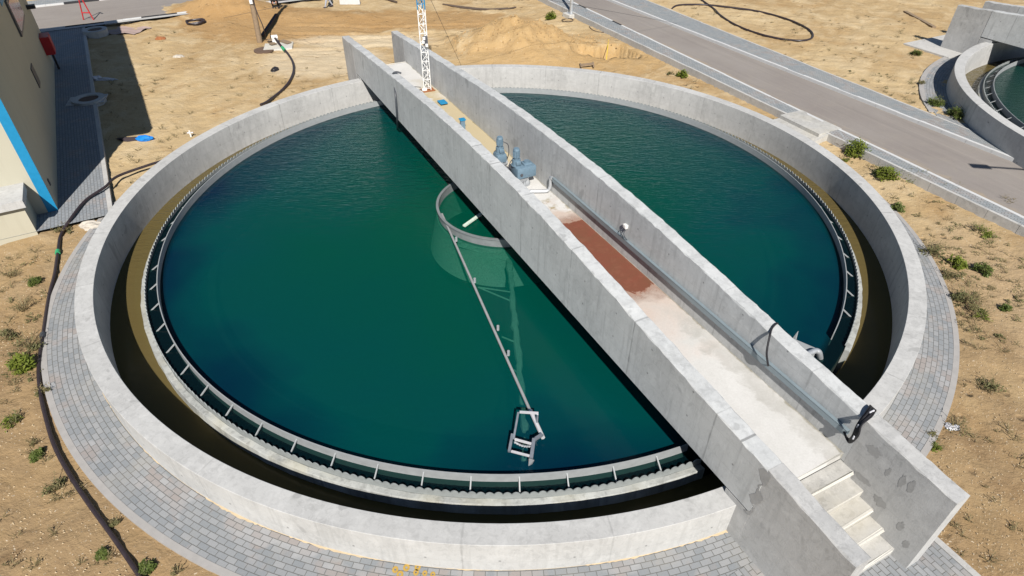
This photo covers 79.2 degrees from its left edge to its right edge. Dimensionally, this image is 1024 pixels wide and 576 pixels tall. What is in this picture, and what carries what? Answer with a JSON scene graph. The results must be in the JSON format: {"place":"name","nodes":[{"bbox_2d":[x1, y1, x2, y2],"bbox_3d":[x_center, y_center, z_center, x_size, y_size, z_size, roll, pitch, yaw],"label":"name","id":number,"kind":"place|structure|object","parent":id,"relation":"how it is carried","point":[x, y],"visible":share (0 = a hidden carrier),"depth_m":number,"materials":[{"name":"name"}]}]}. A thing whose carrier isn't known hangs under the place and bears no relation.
{"place":"outdoors","nodes":[
{"label":"outdoors","id":0,"kind":"place"},
{"bbox_2d":[27,0,77,4],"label":"pavement","id":1,"kind":"structure","parent":0,"point":[39,2],"depth_m":40.11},
{"bbox_2d":[1,27,107,239],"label":"pavement","id":2,"kind":"structure","parent":0,"point":[79,174],"depth_m":23.97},
{"bbox_2d":[31,0,269,28],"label":"road","id":3,"kind":"structure","parent":0,"point":[68,14],"depth_m":38.71,"materials":[{"name":"asphalt"}]},
{"bbox_2d":[40,0,297,31],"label":"pavement","id":4,"kind":"structure","parent":0,"point":[130,20],"depth_m":36.78,"materials":[{"name":"concrete"}]},
{"bbox_2d":[339,0,360,4],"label":"kerb block","id":5,"kind":"structure","parent":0,"point":[346,2],"depth_m":40.74,"materials":[{"name":"white paint"}]},
{"bbox_2d":[47,216,953,575],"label":"pavement","id":6,"kind":"structure","parent":0,"point":[131,474],"depth_m":12.17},
{"bbox_2d":[392,564,434,575],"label":"paint mark","id":7,"kind":"object","parent":6,"relation":"on","point":[407,569],"visible":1,"depth_m":10.86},
{"bbox_2d":[103,394,727,570],"bbox_3d":[-5.177,2.430,14.030,19.917,0.015,5.299,21,43,24],"label":"sand drift","id":8,"kind":"object","parent":6,"relation":"on","point":[359,556],"visible":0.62,"depth_m":11.26,"materials":[{"name":"sand"}]},
{"bbox_2d":[0,0,1023,575],"bbox_3d":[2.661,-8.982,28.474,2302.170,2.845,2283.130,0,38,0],"label":"ground","id":9,"kind":"structure","parent":0,"point":[218,46],"depth_m":26.74,"materials":[{"name":"sand"}]},
{"bbox_2d":[0,328,19,341],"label":"bush","id":10,"kind":"object","parent":9,"relation":"on","point":[4,332],"visible":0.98,"depth_m":15.50,"materials":[{"name":"green plant"}]},
{"bbox_2d":[0,409,22,432],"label":"bush","id":11,"kind":"object","parent":9,"relation":"on","point":[16,418],"visible":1,"depth_m":13.40,"materials":[{"name":"green plant"}]},
{"bbox_2d":[0,262,23,277],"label":"bush","id":12,"kind":"object","parent":9,"relation":"on","point":[11,272],"visible":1,"depth_m":17.51,"materials":[{"name":"green plant"}]},
{"bbox_2d":[0,183,37,245],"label":"annex","id":13,"kind":"object","parent":9,"relation":"on","point":[18,215],"visible":0.8,"depth_m":18.71,"materials":[{"name":"concrete"}]},
{"bbox_2d":[4,352,35,377],"bbox_3d":[-11.599,1.765,14.566,0.633,0.458,0.639,-23,44,-27],"label":"bush","id":14,"kind":"object","parent":9,"relation":"on","point":[21,361],"visible":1,"depth_m":14.51,"materials":[{"name":"green plant"}]},
{"bbox_2d":[6,288,39,311],"bbox_3d":[-12.899,0.381,16.269,0.728,0.457,0.822,26,45,29],"label":"bush","id":15,"kind":"object","parent":9,"relation":"on","point":[24,304],"visible":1,"depth_m":16.34,"materials":[{"name":"green plant"}]},
{"bbox_2d":[0,327,46,358],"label":"bush","id":16,"kind":"object","parent":9,"relation":"on","point":[29,346],"visible":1,"depth_m":15.15,"materials":[{"name":"green plant"}]},
{"bbox_2d":[0,0,57,214],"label":"building","id":17,"kind":"structure","parent":9,"relation":"on","point":[28,154],"depth_m":21.03,"materials":[{"name":"concrete"}]},
{"bbox_2d":[4,0,24,36],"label":"window","id":18,"kind":"structure","parent":17,"relation":"in","point":[14,7],"depth_m":24.70,"materials":[{"name":"grey glass"}]},
{"bbox_2d":[39,32,59,68],"bbox_3d":[-22.177,-11.309,29.804,0.392,1.700,0.900,-20,43,-24],"label":"hose cabinet","id":19,"kind":"object","parent":17,"relation":"attached to","point":[46,41],"visible":1,"depth_m":29.30,"materials":[{"name":"metal"}]},
{"bbox_2d":[25,437,42,447],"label":"bush","id":20,"kind":"object","parent":9,"relation":"on","point":[33,443],"visible":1,"depth_m":12.95,"materials":[{"name":"green plant"}]},
{"bbox_2d":[27,275,41,286],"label":"bush","id":21,"kind":"object","parent":9,"relation":"on","point":[31,281],"visible":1,"depth_m":17.12,"materials":[{"name":"green plant"}]},
{"bbox_2d":[28,447,44,462],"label":"bush","id":22,"kind":"object","parent":9,"relation":"on","point":[35,454],"visible":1,"depth_m":12.70,"materials":[{"name":"green plant"}]},
{"bbox_2d":[31,382,50,396],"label":"bush","id":23,"kind":"object","parent":9,"relation":"on","point":[43,388],"visible":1,"depth_m":14.06,"materials":[{"name":"green plant"}]},
{"bbox_2d":[35,472,66,496],"bbox_3d":[-8.950,3.835,12.039,0.539,0.334,0.564,13,40,16],"label":"bush","id":24,"kind":"object","parent":9,"relation":"on","point":[56,485],"visible":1,"depth_m":12.09,"materials":[{"name":"green plant"}]},
{"bbox_2d":[50,221,72,233],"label":"bush","id":25,"kind":"object","parent":9,"relation":"on","point":[61,229],"visible":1,"depth_m":19.29,"materials":[{"name":"green plant"}]},
{"bbox_2d":[35,0,100,7],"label":"kerb","id":26,"kind":"structure","parent":9,"relation":"on","point":[62,3],"depth_m":39.95,"materials":[{"name":"white paint"}]},
{"bbox_2d":[78,0,93,19],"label":"barrier frame","id":27,"kind":"object","parent":9,"relation":"on","point":[84,12],"visible":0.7,"depth_m":36.95,"materials":[{"name":"red paint"}]},
{"bbox_2d":[65,92,107,106],"bbox_3d":[-18.756,-8.135,27.413,1.500,0.570,1.320,-11,40,-14],"label":"concrete shaft","id":28,"kind":"object","parent":9,"relation":"on","point":[88,99],"visible":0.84,"depth_m":27.20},
{"bbox_2d":[78,220,100,230],"bbox_3d":[-13.226,-1.995,19.560,1.031,0.220,0.550,0,38,0],"label":"concrete lump","id":29,"kind":"object","parent":9,"relation":"on","point":[87,225],"visible":0.62,"depth_m":19.45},
{"bbox_2d":[82,26,108,38],"bbox_3d":[-23.627,-14.433,35.184,1.240,0.570,1.240,0,38,0],"label":"concrete shaft","id":30,"kind":"object","parent":9,"relation":"on","point":[96,32],"visible":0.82,"depth_m":34.84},
{"bbox_2d":[82,27,112,210],"bbox_3d":[-19.015,-8.775,28.154,0.140,0.312,24.217,-20,43,-24],"label":"edging","id":31,"kind":"object","parent":9,"relation":"on","point":[109,199],"visible":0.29,"depth_m":24.39,"materials":[{"name":"concrete"}]},
{"bbox_2d":[36,160,159,575],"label":"long hose","id":32,"kind":"object","parent":9,"relation":"on","point":[105,526],"visible":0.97,"depth_m":13.65,"materials":[{"name":"rubber"}]},
{"bbox_2d":[93,546,109,560],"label":"bush","id":33,"kind":"object","parent":9,"relation":"on","point":[101,553],"visible":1,"depth_m":11.03,"materials":[{"name":"green plant"}]},
{"bbox_2d":[97,77,117,80],"bbox_3d":[-19.521,-10.027,29.662,1.221,0.134,0.371,0,38,0],"label":"plastic scrap","id":34,"kind":"object","parent":9,"relation":"on","point":[105,79],"visible":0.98,"depth_m":29.58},
{"bbox_2d":[108,515,120,527],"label":"bush","id":35,"kind":"object","parent":9,"relation":"on","point":[115,522],"visible":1,"depth_m":11.53,"materials":[{"name":"green plant"}]},
{"bbox_2d":[117,137,136,141],"bbox_3d":[-15.168,-5.896,24.490,1.085,0.175,0.316,0,38,0],"label":"rag","id":36,"kind":"object","parent":9,"relation":"on","point":[127,139],"visible":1,"depth_m":24.42,"materials":[{"name":"fabric"}]},
{"bbox_2d":[108,26,151,33],"bbox_3d":[-22.345,-14.895,35.767,2.480,0.149,1.260,0,38,0],"label":"plastic sheet","id":37,"kind":"object","parent":9,"relation":"on","point":[124,29],"visible":0.94,"depth_m":35.79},
{"bbox_2d":[135,135,153,141],"bbox_3d":[-14.580,-5.935,24.468,0.739,0.256,0.390,0,38,0],"label":"plastic sheet","id":38,"kind":"object","parent":9,"relation":"on","point":[142,138],"visible":1,"depth_m":24.38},
{"bbox_2d":[136,558,157,575],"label":"bush","id":39,"kind":"object","parent":9,"relation":"on","point":[147,567],"visible":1,"depth_m":10.86,"materials":[{"name":"green plant"}]},
{"bbox_2d":[39,0,309,29],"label":"kerb","id":40,"kind":"structure","parent":9,"relation":"on","point":[136,18],"depth_m":37.13,"materials":[{"name":"white paint"}]},
{"bbox_2d":[170,563,184,575],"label":"bush","id":41,"kind":"object","parent":9,"relation":"on","point":[173,572],"visible":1,"depth_m":10.86,"materials":[{"name":"green plant"}]},
{"bbox_2d":[185,18,205,24],"bbox_3d":[-19.040,-16.020,37.177,1.160,0.197,1.117,0,38,0],"label":"hose coil","id":42,"kind":"object","parent":9,"relation":"on","point":[201,20],"visible":1,"depth_m":37.10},
{"bbox_2d":[249,0,271,42],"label":"utility pole","id":43,"kind":"object","parent":9,"relation":"on","point":[254,12],"visible":0.96,"depth_m":33.61,"materials":[{"name":"brown wood"}]},
{"bbox_2d":[254,47,273,53],"bbox_3d":[-13.326,-12.764,33.211,1.040,0.070,1.040,0,38,0],"label":"manhole","id":44,"kind":"object","parent":9,"relation":"on","point":[259,50],"visible":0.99,"depth_m":33.02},
{"bbox_2d":[261,13,277,36],"bbox_3d":[-14.282,-15.524,36.432,0.160,0.212,3.995,-3,38,-4],"label":"plank","id":45,"kind":"object","parent":9,"relation":"on","point":[271,21],"visible":0.86,"depth_m":36.34,"materials":[{"name":"wood"}]},
{"bbox_2d":[260,37,294,105],"bbox_3d":[-11.396,-10.836,30.552,1.262,0.433,9.358,-8,39,-10],"label":"supply hose","id":46,"kind":"object","parent":9,"relation":"on","point":[286,84],"visible":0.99,"depth_m":29.62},
{"bbox_2d":[263,35,293,50],"bbox_3d":[-12.773,-13.453,33.821,1.519,0.506,1.695,-7,39,-9],"label":"hose outlet","id":47,"kind":"object","parent":9,"relation":"on","point":[285,44],"visible":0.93,"depth_m":33.69,"materials":[{"name":"concrete"}]},
{"bbox_2d":[442,4,507,9],"bbox_3d":[-2.485,-18.252,40.234,4.434,0.135,0.832,7,39,8],"label":"pipe length","id":48,"kind":"object","parent":9,"relation":"on","point":[472,8],"visible":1,"depth_m":39.97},
{"bbox_2d":[443,3,515,9],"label":"pipe length","id":49,"kind":"object","parent":9,"relation":"on","point":[485,8],"visible":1,"depth_m":40.11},
{"bbox_2d":[74,64,926,570],"bbox_3d":[-0.266,-1.461,21.097,24.000,4.230,24.000,0,38,0],"label":"clarifier tank","id":50,"kind":"object","parent":9,"relation":"on","point":[160,184],"visible":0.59,"depth_m":13.25,"materials":[{"name":"concrete"}]},
{"bbox_2d":[110,119,891,522],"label":"channel water","id":51,"kind":"structure","parent":50,"relation":"in","point":[158,397],"depth_m":14.94,"materials":[{"name":"liquid"}]},
{"bbox_2d":[146,93,856,493],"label":"water","id":52,"kind":"structure","parent":50,"relation":"in","point":[316,285],"depth_m":16.64,"materials":[{"name":"liquid"}]},
{"bbox_2d":[436,182,511,246],"bbox_3d":[-0.265,-1.645,20.951,4.960,3.900,4.960,0,38,0],"label":"feed well","id":53,"kind":"object","parent":52,"relation":"in","point":[466,236],"visible":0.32,"depth_m":18.83,"materials":[{"name":"metal"}]},
{"bbox_2d":[441,213,544,438],"bbox_3d":[-0.757,0.341,16.229,0.157,0.245,9.183,-11,40,-14],"label":"scum skimmer","id":54,"kind":"object","parent":53,"relation":"attached to","point":[533,416],"visible":0.95,"depth_m":15.18,"materials":[{"name":"metal"}]},
{"bbox_2d":[508,411,543,465],"bbox_3d":[0.307,3.053,12.726,0.633,0.540,1.013,11,40,13],"label":"skimmer basket","id":55,"kind":"object","parent":54,"relation":"attached to","point":[531,444],"visible":1,"depth_m":12.58,"materials":[{"name":"silver metal"}]},
{"bbox_2d":[793,332,822,359],"bbox_3d":[7.123,1.508,14.973,0.883,0.537,1.011,0,38,0],"label":"scum box","id":56,"kind":"object","parent":52,"relation":"in","point":[812,351],"visible":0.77,"depth_m":14.80,"materials":[{"name":"metal"}]},
{"bbox_2d":[41,197,959,575],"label":"edging","id":57,"kind":"object","parent":9,"relation":"on","point":[147,527],"visible":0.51,"depth_m":13.39,"materials":[{"name":"concrete"}]},
{"bbox_2d":[0,7,1023,570],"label":"dry weeds","id":58,"kind":"object","parent":9,"relation":"on","point":[1006,269],"visible":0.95,"depth_m":16.00,"materials":[{"name":"plant"}]},
{"bbox_2d":[0,27,1023,575],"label":"pebbles","id":59,"kind":"object","parent":9,"relation":"on","point":[940,439],"visible":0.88,"depth_m":12.41,"materials":[{"name":"stone"}]},
{"bbox_2d":[0,70,1023,381],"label":"weeds","id":60,"kind":"object","parent":9,"relation":"on","point":[852,162],"visible":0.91,"depth_m":17.42,"materials":[{"name":"green plant"}]},
{"bbox_2d":[451,14,616,57],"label":"earth clods","id":61,"kind":"object","parent":9,"relation":"on","point":[540,46],"visible":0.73,"depth_m":33.49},
{"bbox_2d":[545,9,557,19],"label":"bush","id":62,"kind":"object","parent":9,"relation":"on","point":[551,16],"visible":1,"depth_m":38.10,"materials":[{"name":"green plant"}]},
{"bbox_2d":[562,0,574,18],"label":"street lamp","id":63,"kind":"object","parent":9,"relation":"on","point":[569,14],"visible":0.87,"depth_m":37.95,"materials":[{"name":"concrete"}]},
{"bbox_2d":[579,62,594,66],"bbox_3d":[3.810,-11.363,31.415,0.730,0.135,0.509,0,38,0],"label":"wooden frame","id":64,"kind":"object","parent":9,"relation":"on","point":[586,64],"visible":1,"depth_m":31.30,"materials":[{"name":"brown wood"}]},
{"bbox_2d":[342,31,969,575],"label":"bridge","id":65,"kind":"structure","parent":9,"relation":"on","point":[808,491],"depth_m":12.79,"materials":[{"name":"concrete"}]},
{"bbox_2d":[392,71,400,128],"bbox_3d":[-4.328,-7.038,23.791,0.405,2.605,1.515,-7,39,-10],"label":"drain hose","id":66,"kind":"object","parent":65,"relation":"hanging from","point":[394,72],"visible":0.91,"depth_m":23.01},
{"bbox_2d":[459,117,465,128],"bbox_3d":[-1.798,-5.958,22.473,0.220,0.400,0.220,-15,41,-18],"label":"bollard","id":67,"kind":"object","parent":65,"relation":"on","point":[462,121],"visible":0.81,"depth_m":22.37,"materials":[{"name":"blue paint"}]},
{"bbox_2d":[493,136,508,166],"bbox_3d":[-0.394,-4.416,20.024,0.533,1.035,0.533,18,41,20],"label":"gear motor","id":68,"kind":"object","parent":65,"relation":"on","point":[499,154],"visible":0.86,"depth_m":19.91,"materials":[{"name":"metal"}]},
{"bbox_2d":[508,147,535,186],"bbox_3d":[0.247,-3.738,19.067,0.864,1.263,0.610,-17,42,-21],"label":"gear motor","id":69,"kind":"object","parent":65,"relation":"on","point":[523,171],"visible":0.79,"depth_m":18.93,"materials":[{"name":"metal"}]},
{"bbox_2d":[620,223,627,239],"bbox_3d":[2.898,-1.417,15.866,0.147,0.409,0.246,-17,42,-21],"label":"lamp","id":70,"kind":"object","parent":65,"relation":"attached to","point":[625,226],"visible":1,"depth_m":15.81,"materials":[{"name":"white paint"}]},
{"bbox_2d":[530,176,849,434],"bbox_3d":[3.466,-0.351,15.269,1.161,0.582,11.312,-22,43,-25],"label":"cable tray","id":71,"kind":"object","parent":65,"relation":"attached to","point":[815,405],"visible":0.86,"depth_m":13.68,"materials":[{"name":"metal"}]},
{"bbox_2d":[766,322,777,365],"bbox_3d":[5.207,1.209,12.553,0.181,0.909,0.796,14,40,17],"label":"cable","id":72,"kind":"object","parent":65,"relation":"hanging from","point":[770,332],"visible":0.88,"depth_m":12.24,"materials":[{"name":"black rubber"}]},
{"bbox_2d":[843,405,876,443],"bbox_3d":[6.198,2.403,11.040,0.727,0.664,0.278,-29,47,-32],"label":"cable bundle","id":73,"kind":"object","parent":65,"relation":"hanging from","point":[869,413],"visible":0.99,"depth_m":10.81,"materials":[{"name":"black rubber"}]},
{"bbox_2d":[675,69,688,78],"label":"bush","id":74,"kind":"object","parent":9,"relation":"on","point":[683,74],"visible":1,"depth_m":29.98,"materials":[{"name":"green plant"}]},
{"bbox_2d":[671,0,813,41],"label":"looped hose","id":75,"kind":"object","parent":9,"relation":"on","point":[746,29],"visible":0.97,"depth_m":37.09,"materials":[{"name":"rubber"}]},
{"bbox_2d":[538,0,1023,236],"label":"edging","id":76,"kind":"object","parent":9,"relation":"on","point":[988,214],"visible":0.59,"depth_m":23.98,"materials":[{"name":"concrete"}]},
{"bbox_2d":[569,0,1023,217],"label":"kerb","id":77,"kind":"structure","parent":9,"relation":"on","point":[982,197],"depth_m":24.28,"materials":[{"name":"white paint"}]},
{"bbox_2d":[773,110,841,143],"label":"concrete steps","id":78,"kind":"structure","parent":9,"relation":"on","point":[802,122],"depth_m":25.01,"materials":[{"name":"concrete"}]},
{"bbox_2d":[607,0,1013,161],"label":"kerb","id":79,"kind":"structure","parent":9,"relation":"on","point":[931,126],"depth_m":28.05,"materials":[{"name":"white paint"}]},
{"bbox_2d":[646,0,976,132],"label":"edging","id":80,"kind":"object","parent":9,"relation":"on","point":[820,69],"visible":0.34,"depth_m":29.94,"materials":[{"name":"concrete"}]},
{"bbox_2d":[844,137,871,158],"bbox_3d":[13.075,-5.390,23.480,1.192,0.669,1.243,27,46,30],"label":"bush","id":81,"kind":"object","parent":9,"relation":"on","point":[854,149],"visible":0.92,"depth_m":23.35,"materials":[{"name":"green plant"}]},
{"bbox_2d":[872,164,901,181],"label":"bush","id":82,"kind":"object","parent":9,"relation":"on","point":[886,172],"visible":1,"depth_m":22.01,"materials":[{"name":"green plant"}]},
{"bbox_2d":[890,201,905,212],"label":"bush","id":83,"kind":"object","parent":9,"relation":"on","point":[897,206],"visible":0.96,"depth_m":20.57,"materials":[{"name":"green plant"}]},
{"bbox_2d":[909,49,924,55],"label":"bush","id":84,"kind":"object","parent":9,"relation":"on","point":[917,52],"visible":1,"depth_m":32.15,"materials":[{"name":"green plant"}]},
{"bbox_2d":[903,11,935,27],"bbox_3d":[24.638,-16.279,37.421,0.220,0.099,3.531,1,38,1],"label":"timber","id":85,"kind":"object","parent":9,"relation":"on","point":[920,19],"visible":1,"depth_m":37.20,"materials":[{"name":"brown wood"}]},
{"bbox_2d":[903,35,961,57],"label":"landing slab","id":86,"kind":"structure","parent":9,"relation":"on","point":[932,45],"depth_m":33.02,"materials":[{"name":"concrete"}]},
{"bbox_2d":[925,429,939,440],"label":"bush","id":87,"kind":"object","parent":9,"relation":"on","point":[933,432],"visible":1,"depth_m":13.29,"materials":[{"name":"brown plant"}]},
{"bbox_2d":[919,57,946,111],"bbox_3d":[22.696,-10.935,30.922,15.214,0.400,2.598,-28,46,-31],"label":"edging","id":88,"kind":"object","parent":9,"relation":"on","point":[923,98],"visible":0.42,"depth_m":28.46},
{"bbox_2d":[916,231,955,259],"bbox_3d":[12.659,-1.280,18.519,1.165,0.675,1.084,0,38,0],"label":"dry shrub","id":89,"kind":"object","parent":9,"relation":"on","point":[934,250],"visible":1,"depth_m":18.59,"materials":[{"name":"brown plant"}]},
{"bbox_2d":[923,91,948,107],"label":"bush","id":90,"kind":"object","parent":9,"relation":"on","point":[935,100],"visible":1,"depth_m":26.67,"materials":[{"name":"green plant"}]},
{"bbox_2d":[931,439,944,452],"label":"bush","id":91,"kind":"object","parent":9,"relation":"on","point":[936,445],"visible":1,"depth_m":13.03,"materials":[{"name":"green plant"}]},
{"bbox_2d":[944,422,959,430],"bbox_3d":[9.605,3.030,13.505,0.306,0.113,0.227,0,38,0],"label":"paper scrap","id":92,"kind":"object","parent":9,"relation":"on","point":[947,425],"visible":0.96,"depth_m":13.45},
{"bbox_2d":[940,258,967,279],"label":"bush","id":93,"kind":"object","parent":9,"relation":"on","point":[947,275],"visible":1,"depth_m":17.71,"materials":[{"name":"brown plant"}]},
{"bbox_2d":[945,102,964,119],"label":"bush","id":94,"kind":"object","parent":9,"relation":"on","point":[956,112],"visible":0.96,"depth_m":25.60,"materials":[{"name":"green plant"}]},
{"bbox_2d":[934,537,980,575],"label":"edging","id":95,"kind":"object","parent":9,"relation":"on","point":[955,556],"depth_m":11.12,"materials":[{"name":"concrete"}]},
{"bbox_2d":[945,409,970,436],"bbox_3d":[9.692,2.921,13.365,0.531,0.367,0.570,32,48,33],"label":"bush","id":96,"kind":"object","parent":9,"relation":"on","point":[960,423],"visible":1,"depth_m":13.41,"materials":[{"name":"brown plant"}]},
{"bbox_2d":[947,253,969,270],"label":"bush","id":97,"kind":"object","parent":9,"relation":"on","point":[958,263],"visible":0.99,"depth_m":18.15,"materials":[{"name":"green plant"}]},
{"bbox_2d":[950,280,994,310],"bbox_3d":[12.482,0.280,16.610,0.998,0.548,1.274,0,38,0],"label":"dry shrub","id":98,"kind":"object","parent":9,"relation":"on","point":[958,295],"visible":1,"depth_m":16.75,"materials":[{"name":"brown plant"}]},
{"bbox_2d":[969,222,996,238],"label":"bush","id":99,"kind":"object","parent":9,"relation":"on","point":[986,233],"visible":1,"depth_m":19.33,"materials":[{"name":"green plant"}]},
{"bbox_2d":[972,304,994,320],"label":"bush","id":100,"kind":"object","parent":9,"relation":"on","point":[984,314],"visible":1,"depth_m":16.36,"materials":[{"name":"green plant"}]},
{"bbox_2d":[971,262,996,277],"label":"bush","id":101,"kind":"object","parent":9,"relation":"on","point":[987,270],"visible":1,"depth_m":17.86,"materials":[{"name":"green plant"}]},
{"bbox_2d":[946,42,1023,168],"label":"clarifier tank","id":102,"kind":"object","parent":9,"relation":"on","point":[984,119],"visible":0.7,"depth_m":25.83,"materials":[{"name":"concrete"}]},
{"bbox_2d":[940,1,1023,52],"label":"bridge","id":103,"kind":"structure","parent":102,"relation":"on","point":[988,22],"depth_m":31.24,"materials":[{"name":"concrete"}]},
{"bbox_2d":[984,61,1023,123],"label":"weir","id":104,"kind":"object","parent":102,"relation":"in","point":[1009,86],"depth_m":27.98,"materials":[{"name":"metal"}]},
{"bbox_2d":[975,372,1011,395],"bbox_3d":[11.062,2.241,14.292,0.719,0.329,0.601,-19,42,-23],"label":"bush","id":105,"kind":"object","parent":9,"relation":"on","point":[990,385],"visible":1,"depth_m":14.32,"materials":[{"name":"green plant"}]},
{"bbox_2d":[998,303,1013,311],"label":"bush","id":106,"kind":"object","parent":9,"relation":"on","point":[1004,307],"visible":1,"depth_m":16.55,"materials":[{"name":"green plant"}]},
{"bbox_2d":[550,0,1023,224],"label":"pavement","id":107,"kind":"structure","parent":0,"point":[628,33],"depth_m":27.74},
{"bbox_2d":[573,0,1023,215],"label":"road","id":108,"kind":"structure","parent":0,"point":[988,175],"depth_m":25.87,"materials":[{"name":"asphalt"}]},
{"bbox_2d":[615,0,1005,153],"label":"pavement","id":109,"kind":"structure","parent":0,"point":[658,11],"depth_m":30.49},
{"bbox_2d":[728,541,971,575],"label":"pavement","id":110,"kind":"structure","parent":0,"point":[935,559],"depth_m":10.96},
{"bbox_2d":[924,56,973,130],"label":"pavement","id":111,"kind":"structure","parent":0,"point":[941,71],"depth_m":28.72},
{"bbox_2d":[965,57,1020,91],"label":"channel water","id":112,"kind":"structure","parent":0,"point":[974,77],"depth_m":30.71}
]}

